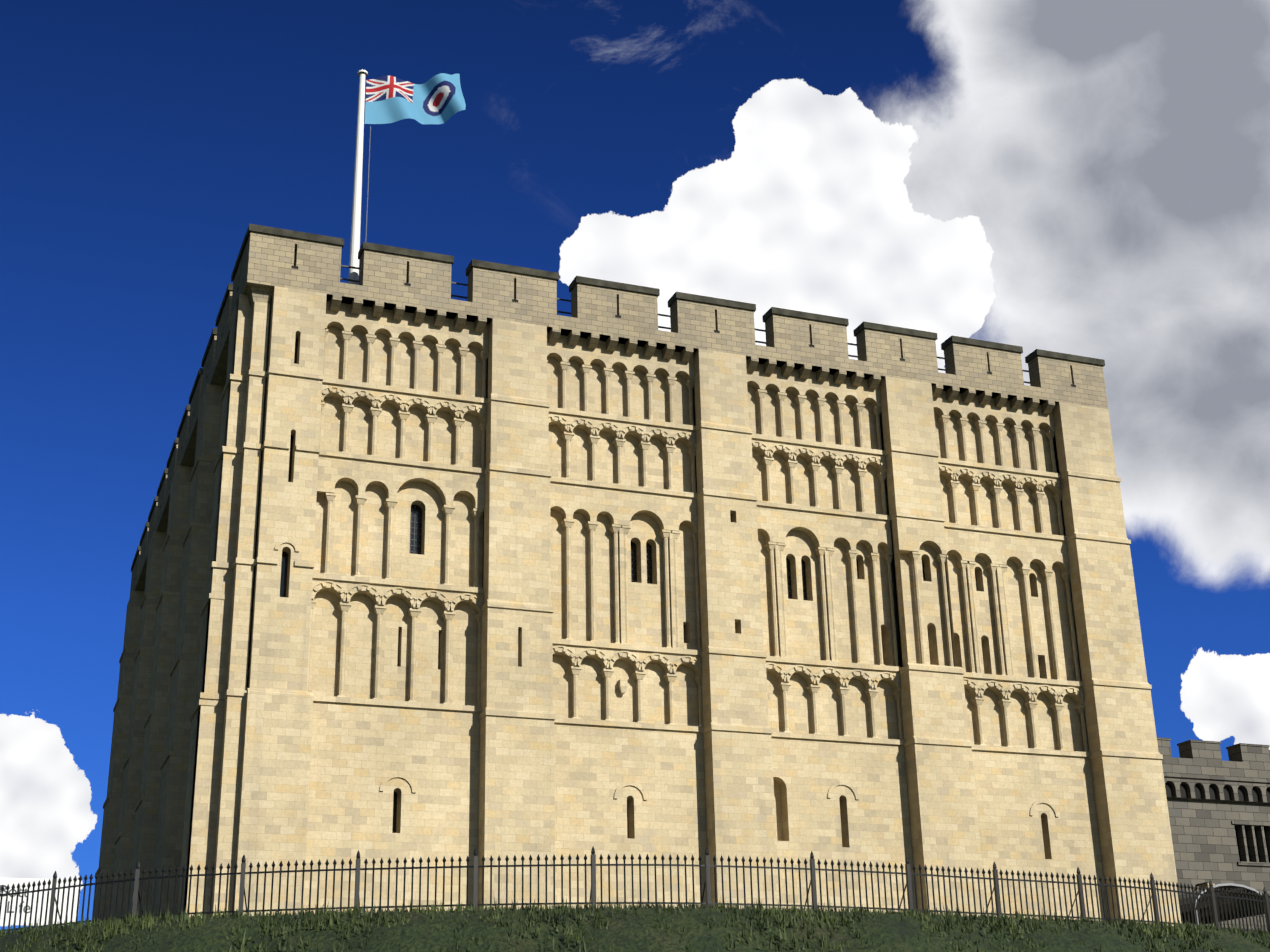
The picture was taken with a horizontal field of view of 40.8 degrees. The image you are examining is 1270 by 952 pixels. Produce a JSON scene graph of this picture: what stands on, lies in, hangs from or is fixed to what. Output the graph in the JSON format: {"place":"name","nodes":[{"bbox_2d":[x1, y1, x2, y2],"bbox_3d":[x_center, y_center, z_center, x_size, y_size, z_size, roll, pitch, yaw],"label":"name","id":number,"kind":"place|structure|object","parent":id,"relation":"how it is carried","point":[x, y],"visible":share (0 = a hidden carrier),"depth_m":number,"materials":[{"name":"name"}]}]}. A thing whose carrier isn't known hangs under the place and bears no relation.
{"place":"outdoors","nodes":[
{"label":"outdoors","id":0,"kind":"place"},
{"bbox_2d":[0,885,29,912],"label":"lettering","id":1,"kind":"object","parent":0,"point":[20,889],"visible":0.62,"depth_m":41.44},
{"bbox_2d":[0,0,1269,925],"bbox_3d":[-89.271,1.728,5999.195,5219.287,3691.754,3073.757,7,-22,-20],"label":"cloud","id":2,"kind":"structure","parent":0,"point":[1083,177],"depth_m":6023.08,"materials":[{"name":"white"}]},
{"bbox_2d":[0,908,1269,951],"bbox_3d":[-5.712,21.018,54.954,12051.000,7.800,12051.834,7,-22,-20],"label":"mound","id":3,"kind":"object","parent":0,"point":[414,934],"depth_m":32.14,"materials":[{"name":"green plant"}]},
{"bbox_2d":[0,877,80,925],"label":"banner sign","id":4,"kind":"object","parent":3,"relation":"on","point":[11,881],"visible":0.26,"depth_m":41.61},
{"bbox_2d":[0,897,1269,951],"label":"grass tufts","id":5,"kind":"object","parent":3,"relation":"on","point":[561,915],"visible":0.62,"depth_m":32.95,"materials":[{"name":"green plant"}]},
{"bbox_2d":[0,846,1269,931],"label":"iron railing fence","id":6,"kind":"object","parent":3,"relation":"on","point":[1211,890],"visible":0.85,"depth_m":34.68,"materials":[{"name":"black metal"}]},
{"bbox_2d":[94,224,1180,925],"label":"castle keep","id":7,"kind":"structure","parent":3,"relation":"on","point":[504,560],"depth_m":46.69,"materials":[{"name":"stone"}]},
{"bbox_2d":[348,69,370,284],"bbox_3d":[-7.862,-8.160,48.451,0.464,7.910,0.464,-10,-23,22],"label":"flagpole","id":8,"kind":"object","parent":7,"relation":"on","point":[356,224],"visible":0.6,"depth_m":48.39,"materials":[{"name":"white metal"}]},
{"bbox_2d":[365,73,465,123],"bbox_3d":[-6.417,-11.155,50.106,2.923,2.429,0.589,7,-22,-20],"label":"flag","id":9,"kind":"object","parent":8,"relation":"attached to","point":[437,99],"visible":1,"depth_m":50.22,"materials":[{"name":"fabric"}]},
{"bbox_2d":[1157,737,1269,932],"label":"stone building","id":10,"kind":"structure","parent":3,"relation":"on","point":[1219,812],"depth_m":59.95,"materials":[{"name":"grey stone"}]},
{"bbox_2d":[1179,883,1264,925],"bbox_3d":[17.739,15.194,55.977,3.100,2.870,6.100,7,-22,-20],"label":"entrance canopy","id":11,"kind":"object","parent":3,"relation":"on","point":[1232,886],"visible":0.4,"depth_m":55.09,"materials":[{"name":"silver metal"}]},
{"bbox_2d":[0,0,1269,931],"label":"sky","id":12,"kind":"structure","parent":0,"point":[142,142],"materials":[{"name":"blue"}]}
]}

